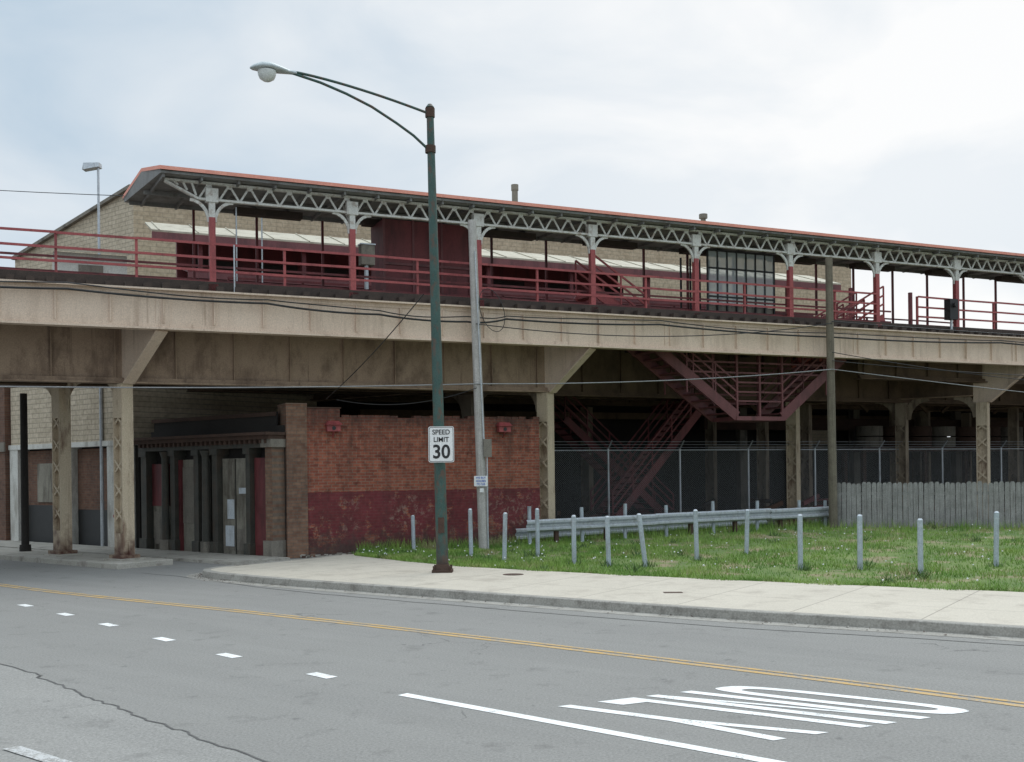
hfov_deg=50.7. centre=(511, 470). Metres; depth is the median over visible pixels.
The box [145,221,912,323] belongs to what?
station building
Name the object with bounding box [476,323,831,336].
overhead cable
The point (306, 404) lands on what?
coping
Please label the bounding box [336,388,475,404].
overhead cable
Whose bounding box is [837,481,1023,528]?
wooden fence
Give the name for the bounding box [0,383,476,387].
overhead cable
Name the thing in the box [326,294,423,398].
overhead cable
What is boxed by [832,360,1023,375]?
overhead cable
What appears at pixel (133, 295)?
overhead cable
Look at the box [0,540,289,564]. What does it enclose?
sidewalk
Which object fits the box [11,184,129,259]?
coping
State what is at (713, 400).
exit stairway
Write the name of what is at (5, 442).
brown brick building
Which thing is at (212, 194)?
platform canopy
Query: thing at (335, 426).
wall lights
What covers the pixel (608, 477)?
chain link fence
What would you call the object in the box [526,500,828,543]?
guardrail
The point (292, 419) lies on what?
corner pilaster
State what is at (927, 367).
overhead cable
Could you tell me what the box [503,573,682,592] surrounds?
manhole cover
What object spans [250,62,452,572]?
street lamp
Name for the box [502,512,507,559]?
bollard
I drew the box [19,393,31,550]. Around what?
signal post
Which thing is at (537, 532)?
bollard
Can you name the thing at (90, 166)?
floodlight mast
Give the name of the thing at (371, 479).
front wall
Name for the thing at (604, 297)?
station platform
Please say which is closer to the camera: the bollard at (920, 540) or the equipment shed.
the bollard at (920, 540)
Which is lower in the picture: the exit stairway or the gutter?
the gutter
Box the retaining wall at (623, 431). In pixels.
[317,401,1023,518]
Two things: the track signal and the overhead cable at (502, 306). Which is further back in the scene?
the track signal
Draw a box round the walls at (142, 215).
[133,205,850,443]
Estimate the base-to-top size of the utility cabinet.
1.340 m
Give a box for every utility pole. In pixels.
[468,219,491,549]
[825,257,837,527]
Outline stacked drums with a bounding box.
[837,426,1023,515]
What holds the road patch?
on the road
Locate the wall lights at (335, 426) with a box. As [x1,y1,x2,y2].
[324,421,512,437]
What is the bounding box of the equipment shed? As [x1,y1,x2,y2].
[44,248,134,273]
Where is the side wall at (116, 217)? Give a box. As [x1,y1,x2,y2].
[15,196,133,274]
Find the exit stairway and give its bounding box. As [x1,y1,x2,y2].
[554,304,845,516]
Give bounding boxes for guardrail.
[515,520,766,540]
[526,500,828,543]
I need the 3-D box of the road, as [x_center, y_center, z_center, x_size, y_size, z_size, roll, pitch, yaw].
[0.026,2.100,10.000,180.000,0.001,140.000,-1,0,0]
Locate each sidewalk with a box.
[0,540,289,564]
[211,554,1023,625]
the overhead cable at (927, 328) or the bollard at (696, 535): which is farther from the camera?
the overhead cable at (927, 328)
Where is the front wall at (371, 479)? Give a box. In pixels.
[307,408,539,554]
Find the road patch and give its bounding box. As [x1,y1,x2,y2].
[0,664,262,761]
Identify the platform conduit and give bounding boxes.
[233,207,262,291]
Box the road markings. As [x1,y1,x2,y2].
[0,583,1023,761]
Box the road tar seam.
[0,573,1023,761]
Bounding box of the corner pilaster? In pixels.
[278,405,308,557]
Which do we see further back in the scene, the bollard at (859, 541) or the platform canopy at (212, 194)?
the platform canopy at (212, 194)
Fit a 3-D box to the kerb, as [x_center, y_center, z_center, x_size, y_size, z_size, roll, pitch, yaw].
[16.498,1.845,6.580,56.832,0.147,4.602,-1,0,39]
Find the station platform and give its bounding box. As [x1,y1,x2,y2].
[0,227,1023,367]
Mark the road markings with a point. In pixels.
(33, 754)
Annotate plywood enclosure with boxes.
[371,218,469,294]
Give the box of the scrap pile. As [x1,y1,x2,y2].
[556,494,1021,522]
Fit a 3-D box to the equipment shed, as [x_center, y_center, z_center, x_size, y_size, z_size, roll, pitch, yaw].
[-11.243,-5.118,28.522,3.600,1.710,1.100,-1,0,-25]
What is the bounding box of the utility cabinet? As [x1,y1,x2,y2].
[357,243,375,288]
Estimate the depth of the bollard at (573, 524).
22.45 m
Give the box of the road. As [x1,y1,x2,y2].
[0,557,1023,761]
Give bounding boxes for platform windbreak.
[680,249,774,313]
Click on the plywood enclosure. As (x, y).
(399, 238)
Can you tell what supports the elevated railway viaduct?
on the road
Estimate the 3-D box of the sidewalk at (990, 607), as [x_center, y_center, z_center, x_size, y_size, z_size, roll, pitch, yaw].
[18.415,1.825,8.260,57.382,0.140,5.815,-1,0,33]
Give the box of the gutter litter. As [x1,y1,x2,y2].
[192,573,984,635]
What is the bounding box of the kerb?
[202,555,1023,637]
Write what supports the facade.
on the road
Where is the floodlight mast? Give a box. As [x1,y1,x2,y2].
[82,162,104,545]
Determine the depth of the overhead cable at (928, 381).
32.16 m
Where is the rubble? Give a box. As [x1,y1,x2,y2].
[300,552,354,557]
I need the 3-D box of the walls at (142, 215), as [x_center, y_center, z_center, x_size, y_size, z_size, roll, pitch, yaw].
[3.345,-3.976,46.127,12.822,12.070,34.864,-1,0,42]
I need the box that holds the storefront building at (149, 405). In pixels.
[8,387,316,547]
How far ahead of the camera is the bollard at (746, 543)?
24.07 m
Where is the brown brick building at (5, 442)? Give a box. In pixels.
[0,387,86,540]
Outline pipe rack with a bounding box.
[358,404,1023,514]
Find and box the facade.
[134,412,285,556]
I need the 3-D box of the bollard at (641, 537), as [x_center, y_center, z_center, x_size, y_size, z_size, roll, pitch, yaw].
[2.662,1.520,21.992,0.251,1.306,0.103,-1,0,-8]
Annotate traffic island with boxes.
[0,547,172,568]
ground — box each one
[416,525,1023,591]
[560,511,1021,538]
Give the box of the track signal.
[944,299,957,328]
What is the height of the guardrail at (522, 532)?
0.710 m
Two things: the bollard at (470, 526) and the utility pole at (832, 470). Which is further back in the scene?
the utility pole at (832, 470)
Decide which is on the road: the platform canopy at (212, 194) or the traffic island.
the traffic island
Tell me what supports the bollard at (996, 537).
on the grass lot ground at (836, 571)
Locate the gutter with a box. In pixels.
[186,572,1023,641]
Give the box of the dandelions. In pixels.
[362,520,1010,580]
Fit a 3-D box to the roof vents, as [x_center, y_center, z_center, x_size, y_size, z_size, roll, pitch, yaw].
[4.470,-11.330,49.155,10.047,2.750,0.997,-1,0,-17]
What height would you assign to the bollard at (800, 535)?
1.302 m
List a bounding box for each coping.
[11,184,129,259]
[277,403,340,408]
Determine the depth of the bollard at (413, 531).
27.25 m
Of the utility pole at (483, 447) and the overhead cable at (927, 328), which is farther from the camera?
the overhead cable at (927, 328)
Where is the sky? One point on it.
(897, 120)
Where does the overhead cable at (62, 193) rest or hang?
attached to the platform canopy at (212, 194)
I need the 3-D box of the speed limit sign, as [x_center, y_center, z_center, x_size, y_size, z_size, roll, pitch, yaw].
[-1.381,-0.513,21.148,0.500,0.700,0.105,-1,0,0]
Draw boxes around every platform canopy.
[123,165,1023,329]
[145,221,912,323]
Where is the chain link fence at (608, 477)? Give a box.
[554,440,1023,532]
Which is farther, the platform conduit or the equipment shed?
the equipment shed
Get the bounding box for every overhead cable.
[0,190,123,195]
[0,281,1023,345]
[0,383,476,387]
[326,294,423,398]
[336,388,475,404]
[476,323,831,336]
[477,369,832,383]
[479,288,504,331]
[832,321,1023,334]
[832,352,1023,379]
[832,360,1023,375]
[833,369,1020,391]
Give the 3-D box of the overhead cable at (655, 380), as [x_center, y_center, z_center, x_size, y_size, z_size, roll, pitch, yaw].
[4.245,-2.567,29.299,11.237,0.698,0.027,-1,0,-24]
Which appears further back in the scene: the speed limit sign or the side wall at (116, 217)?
the side wall at (116, 217)
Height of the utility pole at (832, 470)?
8.251 m
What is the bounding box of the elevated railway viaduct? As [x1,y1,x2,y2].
[0,269,1023,560]
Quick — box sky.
[0,0,1023,436]
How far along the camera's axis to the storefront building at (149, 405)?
32.30 m
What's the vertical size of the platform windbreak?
2.165 m
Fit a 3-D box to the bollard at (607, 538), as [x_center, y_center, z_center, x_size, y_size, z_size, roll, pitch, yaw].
[1.963,1.550,22.088,0.138,1.255,0.101,-1,0,-39]
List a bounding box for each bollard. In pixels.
[411,515,415,548]
[468,508,472,555]
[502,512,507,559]
[535,508,539,555]
[571,515,575,563]
[605,516,610,566]
[636,513,647,566]
[693,509,698,560]
[744,509,749,553]
[797,514,802,569]
[857,514,862,569]
[917,518,923,573]
[993,511,999,566]
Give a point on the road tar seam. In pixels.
(131, 713)
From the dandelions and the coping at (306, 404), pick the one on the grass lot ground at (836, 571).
the dandelions
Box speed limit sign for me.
[428,426,453,461]
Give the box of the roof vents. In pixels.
[511,184,707,220]
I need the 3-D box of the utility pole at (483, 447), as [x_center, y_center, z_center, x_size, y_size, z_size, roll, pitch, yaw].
[-0.790,-2.040,27.125,0.530,8.506,0.321,-1,0,0]
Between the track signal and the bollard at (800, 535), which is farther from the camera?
the track signal

